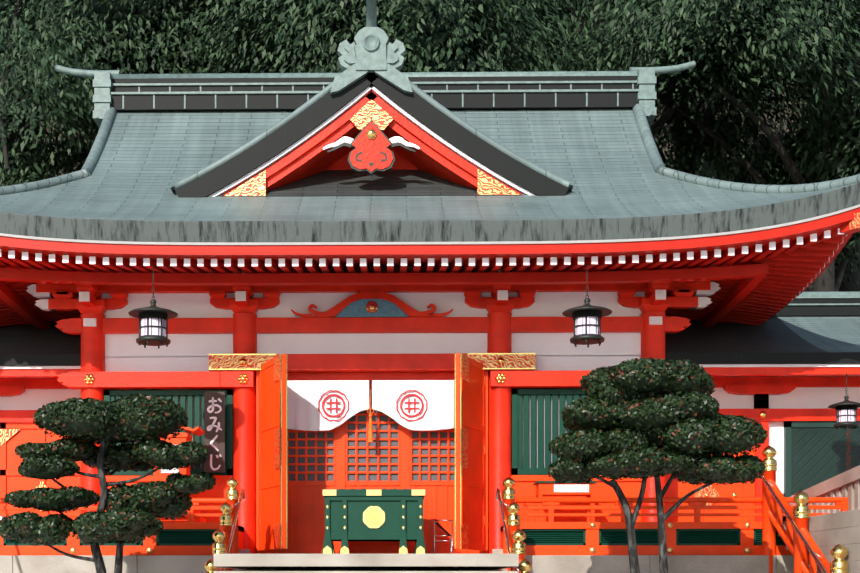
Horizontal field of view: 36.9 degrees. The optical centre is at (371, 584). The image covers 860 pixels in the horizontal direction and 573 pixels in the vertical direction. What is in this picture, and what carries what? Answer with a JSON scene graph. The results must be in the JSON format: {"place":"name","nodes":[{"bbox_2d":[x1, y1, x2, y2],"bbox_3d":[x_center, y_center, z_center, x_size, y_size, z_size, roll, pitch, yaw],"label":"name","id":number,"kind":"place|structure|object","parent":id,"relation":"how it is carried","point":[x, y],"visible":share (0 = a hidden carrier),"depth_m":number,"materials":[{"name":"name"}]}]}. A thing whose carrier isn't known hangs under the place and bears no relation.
{"place":"outdoors","nodes":[
{"label":"outdoors","id":0,"kind":"place"},
{"bbox_2d":[0,366,80,368],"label":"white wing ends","id":1,"kind":"object","parent":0,"point":[40,367],"depth_m":18.33,"materials":[{"name":"white paint"}]},
{"bbox_2d":[175,73,568,197],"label":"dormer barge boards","id":2,"kind":"object","parent":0,"point":[416,106],"visible":0.75,"depth_m":17.52,"materials":[{"name":"black wood"}]},
{"bbox_2d":[330,0,412,94],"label":"ridge-end ornament","id":3,"kind":"object","parent":2,"relation":"on","point":[371,48],"visible":0.88,"depth_m":17.43,"materials":[{"name":"grey metal"}]},
{"bbox_2d":[173,81,569,188],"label":"gable edge trim","id":4,"kind":"structure","parent":2,"relation":"on","point":[415,89],"depth_m":17.51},
{"bbox_2d":[326,148,417,169],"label":"gable wall","id":5,"kind":"structure","parent":0,"point":[400,163],"depth_m":18.47,"materials":[{"name":"red wood"}]},
{"bbox_2d":[3,0,859,291],"bbox_3d":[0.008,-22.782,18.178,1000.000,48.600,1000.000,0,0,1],"label":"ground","id":6,"kind":"structure","parent":0,"point":[659,146],"depth_m":41.46,"materials":[{"name":"green plant"}]},
{"bbox_2d":[1,0,207,133],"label":"tree","id":7,"kind":"object","parent":6,"relation":"on","point":[26,20],"depth_m":32.40,"materials":[{"name":"green plant"}]},
{"bbox_2d":[0,393,215,572],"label":"tree","id":8,"kind":"object","parent":6,"relation":"on","point":[117,409],"depth_m":14.34,"materials":[{"name":"green plant"}]},
{"bbox_2d":[0,0,261,186],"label":"tree","id":9,"kind":"object","parent":6,"relation":"on","point":[86,42],"depth_m":26.35,"materials":[{"name":"green plant"}]},
{"bbox_2d":[0,0,480,176],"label":"tree","id":10,"kind":"object","parent":6,"relation":"on","point":[85,7],"depth_m":27.43,"materials":[{"name":"green plant"}]},
{"bbox_2d":[130,0,612,73],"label":"tree","id":11,"kind":"object","parent":6,"relation":"on","point":[297,44],"depth_m":24.27,"materials":[{"name":"green plant"}]},
{"bbox_2d":[0,549,793,572],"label":"stone platform and steps","id":12,"kind":"structure","parent":6,"relation":"on","point":[246,561],"depth_m":16.53,"materials":[{"name":"stone"}]},
{"bbox_2d":[0,369,80,422],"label":"side building beams","id":13,"kind":"structure","parent":12,"relation":"on","point":[15,382],"depth_m":19.14,"materials":[{"name":"red wood"}]},
{"bbox_2d":[0,429,46,511],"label":"gold fittings","id":14,"kind":"object","parent":13,"relation":"attached to","point":[6,435],"visible":0.27,"depth_m":19.17,"materials":[{"name":"gold metal"}]},
{"bbox_2d":[0,423,80,519],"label":"wing panels","id":15,"kind":"object","parent":13,"relation":"attached to","point":[11,479],"visible":0.19,"depth_m":19.20,"materials":[{"name":"wood"}]},
{"bbox_2d":[0,322,80,354],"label":"wing roof","id":16,"kind":"structure","parent":13,"relation":"on","point":[30,339],"depth_m":19.40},
{"bbox_2d":[0,354,80,365],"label":"roof eave edge","id":17,"kind":"object","parent":16,"relation":"attached to","point":[40,359],"depth_m":18.30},
{"bbox_2d":[0,378,80,409],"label":"building wall","id":18,"kind":"structure","parent":12,"relation":"on","point":[31,399],"depth_m":19.25,"materials":[{"name":"white paint"}]},
{"bbox_2d":[159,531,214,531],"bbox_3d":[-0.011,-0.557,16.849,19.000,0.350,0.040,0,0,1],"label":"dark underfloor","id":19,"kind":"object","parent":12,"relation":"on","point":[186,531],"depth_m":16.86,"materials":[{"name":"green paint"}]},
{"bbox_2d":[36,268,710,553],"bbox_3d":[0.036,-2.335,20.103,9.500,3.905,5.350,0,0,1],"label":"red hall frame","id":20,"kind":"object","parent":12,"relation":"on","point":[499,324],"visible":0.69,"depth_m":18.06,"materials":[{"name":"red wood"}]},
{"bbox_2d":[204,392,224,471],"bbox_3d":[-2.188,-2.132,17.926,0.285,1.120,0.030,0,0,1],"label":"hanging sign","id":21,"kind":"object","parent":20,"relation":"attached to","point":[218,442],"visible":0.79,"depth_m":17.91,"materials":[{"name":"brown wood"}]},
{"bbox_2d":[207,397,221,470],"bbox_3d":[-2.187,-2.104,17.907,0.217,1.019,0.005,0,0,1],"label":"sign lettering","id":22,"kind":"object","parent":21,"relation":"attached to","point":[209,427],"visible":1,"depth_m":17.91},
{"bbox_2d":[84,353,535,548],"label":"gold fittings","id":23,"kind":"object","parent":20,"relation":"attached to","point":[244,378],"visible":0.71,"depth_m":17.15,"materials":[{"name":"gold metal"}]},
{"bbox_2d":[104,389,587,474],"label":"shutters","id":24,"kind":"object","parent":20,"relation":"attached to","point":[517,468],"depth_m":18.11,"materials":[{"name":"paint"}]},
{"bbox_2d":[115,395,587,468],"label":"shutter slats","id":25,"kind":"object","parent":24,"relation":"attached to","point":[522,424],"depth_m":18.18,"materials":[{"name":"wood"}]},
{"bbox_2d":[367,390,373,442],"bbox_3d":[-0.014,-2.372,18.059,0.081,0.740,0.069,0,0,40],"label":"tassel","id":26,"kind":"object","parent":20,"relation":"hanging from","point":[370,432],"visible":0.98,"depth_m":18.04,"materials":[{"name":"orange fabric"}]},
{"bbox_2d":[287,380,454,430],"bbox_3d":[-0.023,-2.525,18.088,2.382,0.715,0.066,0,0,1],"label":"curtain","id":27,"kind":"object","parent":20,"relation":"hanging from","point":[303,398],"visible":0.88,"depth_m":18.09,"materials":[{"name":"fabric"}]},
{"bbox_2d":[318,390,426,420],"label":"curtain crests","id":28,"kind":"object","parent":27,"relation":"attached to","point":[343,401],"visible":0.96,"depth_m":18.07,"materials":[{"name":"red fabric"}]},
{"bbox_2d":[289,390,454,480],"bbox_3d":[0.010,-2.132,18.324,2.440,1.340,0.008,0,0,1],"label":"lattice","id":29,"kind":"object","parent":20,"relation":"attached to","point":[372,477],"depth_m":18.32,"materials":[{"name":"red wood"}]},
{"bbox_2d":[291,290,452,317],"bbox_3d":[0.007,-3.957,18.123,2.290,0.370,0.110,0,0,1],"label":"frog-leg strut","id":30,"kind":"object","parent":20,"relation":"on","point":[338,308],"visible":0.98,"depth_m":18.08,"materials":[{"name":"red paint"}]},
{"bbox_2d":[366,301,377,312],"bbox_3d":[0.007,-3.917,18.108,0.170,0.170,0.016,0,0,1],"label":"kaerumata crest disc","id":31,"kind":"object","parent":30,"relation":"attached to","point":[371,310],"visible":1,"depth_m":18.10,"materials":[{"name":"gold metal"}]},
{"bbox_2d":[367,302,376,310],"bbox_3d":[0.007,-3.917,18.097,0.132,0.132,0.004,0,0,1],"label":"flower ornament","id":32,"kind":"object","parent":31,"relation":"attached to","point":[371,307],"visible":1,"depth_m":18.09,"materials":[{"name":"wood"}]},
{"bbox_2d":[336,299,408,316],"bbox_3d":[0.008,-3.904,18.143,1.040,0.250,0.050,0,0,1],"label":"panel","id":33,"kind":"object","parent":30,"relation":"attached to","point":[386,308],"visible":0.89,"depth_m":18.12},
{"bbox_2d":[101,292,644,389],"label":"plaster wall","id":34,"kind":"structure","parent":20,"relation":"attached to","point":[192,352],"depth_m":18.20,"materials":[{"name":"white paint"}]},
{"bbox_2d":[105,353,641,553],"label":"doors","id":35,"kind":"structure","parent":20,"relation":"attached to","point":[305,517],"depth_m":18.13,"materials":[{"name":"wood"}]},
{"bbox_2d":[26,269,720,326],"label":"bracket ends","id":36,"kind":"object","parent":20,"relation":"attached to","point":[41,303],"visible":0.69,"depth_m":18.03,"materials":[{"name":"paint"}]},
{"bbox_2d":[257,266,523,272],"bbox_3d":[0.038,-4.344,20.178,10.260,0.144,5.860,0,0,1],"label":"eave shadow board","id":37,"kind":"object","parent":20,"relation":"attached to","point":[384,269],"visible":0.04,"depth_m":17.66,"materials":[{"name":"wood"}]},
{"bbox_2d":[0,182,859,241],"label":"roof eave edge","id":38,"kind":"object","parent":20,"relation":"on","point":[460,230],"visible":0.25,"depth_m":16.13,"materials":[{"name":"grey metal"}]},
{"bbox_2d":[0,109,858,220],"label":"roof front","id":39,"kind":"structure","parent":38,"relation":"on","point":[598,160],"depth_m":17.90,"materials":[{"name":"grey metal"}]},
{"bbox_2d":[220,169,520,196],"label":"gable","id":40,"kind":"structure","parent":39,"relation":"on","point":[418,182],"depth_m":17.94,"materials":[{"name":"grey metal"}]},
{"bbox_2d":[170,184,572,191],"bbox_3d":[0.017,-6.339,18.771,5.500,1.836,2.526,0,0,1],"label":"gable ornament","id":41,"kind":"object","parent":39,"relation":"on","point":[569,186],"depth_m":17.61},
{"bbox_2d":[208,84,534,196],"bbox_3d":[0.006,-5.952,18.044,5.131,2.090,0.970,0,0,1],"label":"bargeboard","id":42,"kind":"object","parent":41,"relation":"attached to","point":[311,156],"depth_m":17.63,"materials":[{"name":"red wood"}]},
{"bbox_2d":[224,99,518,195],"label":"gold gable fittings","id":43,"kind":"object","parent":42,"relation":"attached to","point":[368,112],"visible":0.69,"depth_m":17.57,"materials":[{"name":"gold metal"}]},
{"bbox_2d":[327,120,415,175],"bbox_3d":[-0.002,-5.962,17.516,1.207,0.740,0.085,0,0,1],"label":"gable pendant border","id":44,"kind":"object","parent":43,"relation":"attached to","point":[349,145],"visible":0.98,"depth_m":17.50,"materials":[{"name":"wood"}]},
{"bbox_2d":[350,122,392,171],"bbox_3d":[-0.002,-5.960,17.514,0.590,0.685,0.070,0,0,1],"label":"gable pendant","id":45,"kind":"object","parent":44,"relation":"attached to","point":[370,149],"visible":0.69,"depth_m":17.48,"materials":[{"name":"red wood"}]},
{"bbox_2d":[323,136,419,149],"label":"gable pendant fins","id":46,"kind":"object","parent":45,"relation":"attached to","point":[395,139],"visible":0.79,"depth_m":17.51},
{"bbox_2d":[366,129,376,138],"bbox_3d":[-0.003,-6.127,17.448,0.150,0.130,0.060,0,0,1],"label":"gold stud","id":47,"kind":"object","parent":45,"relation":"attached to","point":[371,134],"visible":0.95,"depth_m":17.44,"materials":[{"name":"gold metal"}]},
{"bbox_2d":[54,61,695,127],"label":"ridge trim","id":48,"kind":"structure","parent":39,"relation":"on","point":[645,81],"depth_m":19.99,"materials":[{"name":"grey metal"}]},
{"bbox_2d":[0,104,859,194],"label":"roof verge and hip rolls","id":49,"kind":"object","parent":39,"relation":"on","point":[99,143],"visible":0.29,"depth_m":17.93,"materials":[{"name":"grey metal"}]},
{"bbox_2d":[0,207,859,328],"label":"eaves","id":50,"kind":"object","parent":38,"relation":"attached to","point":[753,275],"visible":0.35,"depth_m":16.85,"materials":[{"name":"red wood"}]},
{"bbox_2d":[0,204,859,244],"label":"trim","id":51,"kind":"structure","parent":38,"relation":"attached to","point":[435,243],"depth_m":16.16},
{"bbox_2d":[0,222,859,326],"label":"rafters","id":52,"kind":"object","parent":38,"relation":"on","point":[794,268],"visible":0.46,"depth_m":17.12,"materials":[{"name":"red paint"}]},
{"bbox_2d":[128,265,177,348],"bbox_3d":[-2.788,-3.566,16.420,0.630,1.032,0.630,0,0,1],"label":"metal lantern","id":53,"kind":"object","parent":52,"relation":"hanging from","point":[153,310],"visible":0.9,"depth_m":16.29,"materials":[{"name":"black metal"}]},
{"bbox_2d":[141,318,165,336],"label":"lantern panes","id":54,"kind":"object","parent":53,"relation":"attached to","point":[144,329],"visible":0.44,"depth_m":16.28,"materials":[{"name":"white glass"}]},
{"bbox_2d":[0,228,847,301],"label":"white rafter ends","id":55,"kind":"object","parent":52,"relation":"attached to","point":[458,261],"visible":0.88,"depth_m":16.31,"materials":[{"name":"paint"}]},
{"bbox_2d":[562,264,611,347],"bbox_3d":[2.741,-3.566,16.338,0.630,1.032,0.630,0,0,1],"label":"metal lantern","id":56,"kind":"object","parent":52,"relation":"hanging from","point":[586,309],"visible":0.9,"depth_m":16.20,"materials":[{"name":"black metal"}]},
{"bbox_2d":[576,316,599,334],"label":"lantern panes","id":57,"kind":"object","parent":56,"relation":"attached to","point":[581,321],"visible":0.48,"depth_m":16.19,"materials":[{"name":"white glass"}]},
{"bbox_2d":[209,212,859,548],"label":"gilt filigree plates","id":58,"kind":"object","parent":20,"relation":"attached to","point":[485,360],"visible":0.71,"depth_m":17.38,"materials":[{"name":"gold metal"}]},
{"bbox_2d":[323,489,424,553],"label":"offering box fittings","id":59,"kind":"object","parent":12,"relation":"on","point":[402,549],"visible":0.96,"depth_m":17.09,"materials":[{"name":"gold metal"}]},
{"bbox_2d":[322,489,425,553],"bbox_3d":[0.037,-0.842,17.428,1.399,0.880,0.700,0,0,1],"label":"offertory box","id":60,"kind":"object","parent":12,"relation":"on","point":[357,503],"visible":0.71,"depth_m":17.12,"materials":[{"name":"green paint"}]},
{"bbox_2d":[366,509,381,524],"bbox_3d":[0.032,-0.902,17.104,0.213,0.213,0.004,0,0,1],"label":"crest","id":61,"kind":"object","parent":60,"relation":"attached to","point":[372,515],"visible":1,"depth_m":17.10,"materials":[{"name":"gold metal"}]},
{"bbox_2d":[0,497,847,555],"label":"wooden railing","id":62,"kind":"object","parent":12,"relation":"on","point":[697,505],"visible":0.35,"depth_m":16.68,"materials":[{"name":"wood"}]},
{"bbox_2d":[154,426,205,521],"bbox_3d":[-2.703,-1.540,17.418,0.840,1.455,0.600,0,0,1],"label":"omikuji mini shrine","id":63,"kind":"object","parent":62,"relation":"on","point":[179,439],"visible":0.23,"depth_m":17.25,"materials":[{"name":"paint"}]},
{"bbox_2d":[161,468,178,472],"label":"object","id":64,"kind":"object","parent":63,"relation":"attached to","point":[170,471],"visible":0.21,"depth_m":17.24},
{"bbox_2d":[4,529,785,545],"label":"veranda base panels","id":65,"kind":"object","parent":62,"relation":"on","point":[643,536],"visible":0.46,"depth_m":16.71,"materials":[{"name":"green paint"}]},
{"bbox_2d":[70,522,750,553],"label":"veranda studs","id":66,"kind":"object","parent":62,"relation":"attached to","point":[592,550],"visible":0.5,"depth_m":16.64,"materials":[{"name":"gold metal"}]},
{"bbox_2d":[524,483,601,521],"bbox_3d":[2.618,-1.090,17.472,1.040,0.555,0.495,0,0,1],"label":"table","id":67,"kind":"object","parent":62,"relation":"on","point":[544,489],"visible":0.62,"depth_m":17.23,"materials":[{"name":"paint"}]},
{"bbox_2d":[533,481,596,484],"bbox_3d":[2.617,-1.380,17.420,0.800,0.025,0.440,0,0,1],"label":"stamp desk top","id":68,"kind":"object","parent":67,"relation":"attached to","point":[537,482],"visible":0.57,"depth_m":17.20,"materials":[{"name":"wood"}]},
{"bbox_2d":[554,484,588,491],"bbox_3d":[2.679,-1.295,17.226,0.470,0.105,0.006,0,0,1],"label":"sign","id":69,"kind":"object","parent":67,"relation":"attached to","point":[571,487],"visible":1,"depth_m":17.22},
{"bbox_2d":[433,520,452,553],"bbox_3d":[0.980,-0.637,17.639,0.258,0.509,0.268,0,0,1],"label":"steel stand","id":70,"kind":"object","parent":12,"relation":"on","point":[434,540],"visible":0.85,"depth_m":17.51,"materials":[{"name":"silver metal"}]},
{"bbox_2d":[435,522,450,535],"bbox_3d":[0.980,-0.767,17.637,0.050,0.174,0.310,0,0,41],"label":"stand strap","id":71,"kind":"object","parent":70,"relation":"on","point":[442,528],"visible":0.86,"depth_m":17.62,"materials":[{"name":"black fabric"}]},
{"bbox_2d":[213,470,829,572],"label":"railing posts","id":72,"kind":"object","parent":6,"relation":"on","point":[804,561],"visible":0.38,"depth_m":16.06,"materials":[{"name":"paint"}]},
{"bbox_2d":[204,446,848,572],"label":"gold post finials","id":73,"kind":"object","parent":72,"relation":"on","point":[839,563],"visible":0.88,"depth_m":15.38,"materials":[{"name":"gold metal"}]},
{"bbox_2d":[217,474,826,572],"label":"steel handrails","id":74,"kind":"object","parent":6,"relation":"on","point":[785,512],"visible":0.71,"depth_m":15.50,"materials":[{"name":"silver metal"}]},
{"bbox_2d":[520,0,619,58],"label":"tree","id":75,"kind":"object","parent":6,"relation":"on","point":[572,38],"depth_m":35.92,"materials":[{"name":"green plant"}]},
{"bbox_2d":[388,0,859,183],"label":"tree","id":76,"kind":"object","parent":6,"relation":"on","point":[708,121],"depth_m":29.69,"materials":[{"name":"green plant"}]},
{"bbox_2d":[531,0,859,291],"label":"tree","id":77,"kind":"object","parent":6,"relation":"on","point":[790,45],"depth_m":25.91,"materials":[{"name":"green plant"}]},
{"bbox_2d":[691,91,707,150],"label":"foliage","id":78,"kind":"object","parent":6,"relation":"on","point":[705,105],"visible":0.04,"depth_m":40.75,"materials":[{"name":"green plant"}]},
{"bbox_2d":[589,8,857,291],"bbox_3d":[10.689,-13.717,33.343,11.146,14.885,9.341,0,0,1],"label":"tree","id":79,"kind":"object","parent":6,"relation":"on","point":[850,286],"depth_m":34.22,"materials":[{"name":"green plant"}]},
{"bbox_2d":[655,54,858,173],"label":"tree","id":80,"kind":"object","parent":6,"relation":"on","point":[680,128],"depth_m":33.85,"materials":[{"name":"green plant"}]},
{"bbox_2d":[700,0,859,246],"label":"tree","id":81,"kind":"object","parent":6,"relation":"on","point":[843,125],"visible":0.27,"depth_m":26.51,"materials":[{"name":"green plant"}]},
{"bbox_2d":[778,465,859,572],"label":"side stair and stone balustrade","id":82,"kind":"object","parent":6,"relation":"on","point":[831,530],"visible":0.58,"depth_m":14.91,"materials":[{"name":"stone"}]},
{"bbox_2d":[547,358,767,572],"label":"tree","id":83,"kind":"object","parent":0,"point":[713,418],"depth_m":14.08,"materials":[{"name":"green plant"}]},
{"bbox_2d":[551,365,756,482],"bbox_3d":[3.225,-1.784,14.496,2.347,1.273,1.483,0,0,1],"label":"foliage","id":84,"kind":"object","parent":83,"relation":"attached to","point":[628,420],"visible":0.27,"depth_m":14.08,"materials":[{"name":"green plant"}]},
{"bbox_2d":[705,376,859,520],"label":"wall","id":85,"kind":"structure","parent":0,"point":[811,397],"depth_m":19.08,"materials":[{"name":"white paint"}]},
{"bbox_2d":[665,423,754,521],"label":"wing panels","id":86,"kind":"object","parent":85,"relation":"attached to","point":[676,488],"depth_m":19.05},
{"bbox_2d":[694,447,752,510],"bbox_3d":[4.991,-1.707,19.023,1.300,1.230,0.015,0,0,1],"label":"gold ornament","id":87,"kind":"object","parent":85,"relation":"attached to","point":[710,490],"visible":0.19,"depth_m":19.02,"materials":[{"name":"gold metal"}]},
{"bbox_2d":[704,367,859,521],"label":"red wing frame","id":88,"kind":"object","parent":85,"relation":"attached to","point":[761,389],"visible":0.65,"depth_m":18.98,"materials":[{"name":"red wood"}]},
{"bbox_2d":[705,411,766,496],"bbox_3d":[5.041,-1.921,18.989,1.580,1.278,0.070,0,0,1],"label":"stud","id":89,"kind":"object","parent":88,"relation":"attached to","point":[762,414],"visible":0.65,"depth_m":18.96,"materials":[{"name":"metal"}]},
{"bbox_2d":[665,316,826,352],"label":"wing roof","id":90,"kind":"structure","parent":88,"relation":"on","point":[774,334],"depth_m":19.23,"materials":[{"name":"grey metal"}]},
{"bbox_2d":[665,298,859,363],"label":"roof trim","id":91,"kind":"structure","parent":88,"relation":"on","point":[792,357],"depth_m":18.16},
{"bbox_2d":[694,364,859,367],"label":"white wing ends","id":92,"kind":"object","parent":88,"relation":"attached to","point":[780,365],"depth_m":18.17,"materials":[{"name":"white paint"}]},
{"bbox_2d":[777,316,859,351],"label":"wing roof","id":93,"kind":"structure","parent":88,"relation":"on","point":[834,333],"depth_m":19.78,"materials":[{"name":"grey metal"}]},
{"bbox_2d":[787,292,859,305],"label":"roof ridge","id":94,"kind":"structure","parent":93,"relation":"on","point":[829,295],"depth_m":20.58,"materials":[{"name":"grey metal"}]},
{"bbox_2d":[784,421,859,496],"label":"lattice panel","id":95,"kind":"object","parent":85,"relation":"attached to","point":[789,447],"visible":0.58,"depth_m":19.02,"materials":[{"name":"green wood"}]},
{"bbox_2d":[828,373,859,429],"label":"metal lantern","id":96,"kind":"object","parent":85,"relation":"hanging from","point":[846,403],"visible":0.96,"depth_m":18.08,"materials":[{"name":"black metal"}]},
{"bbox_2d":[837,409,853,421],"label":"lantern panes","id":97,"kind":"object","parent":96,"relation":"attached to","point":[844,418],"visible":0.52,"depth_m":18.07,"materials":[{"name":"white glass"}]},
{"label":"gable walls","id":98,"kind":"object","parent":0,"visible":0},
{"bbox_2d":[111,76,638,111],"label":"roof ridge","id":99,"kind":"structure","parent":98,"relation":"on","point":[448,101],"depth_m":19.99,"materials":[{"name":"grey metal"}]}
]}

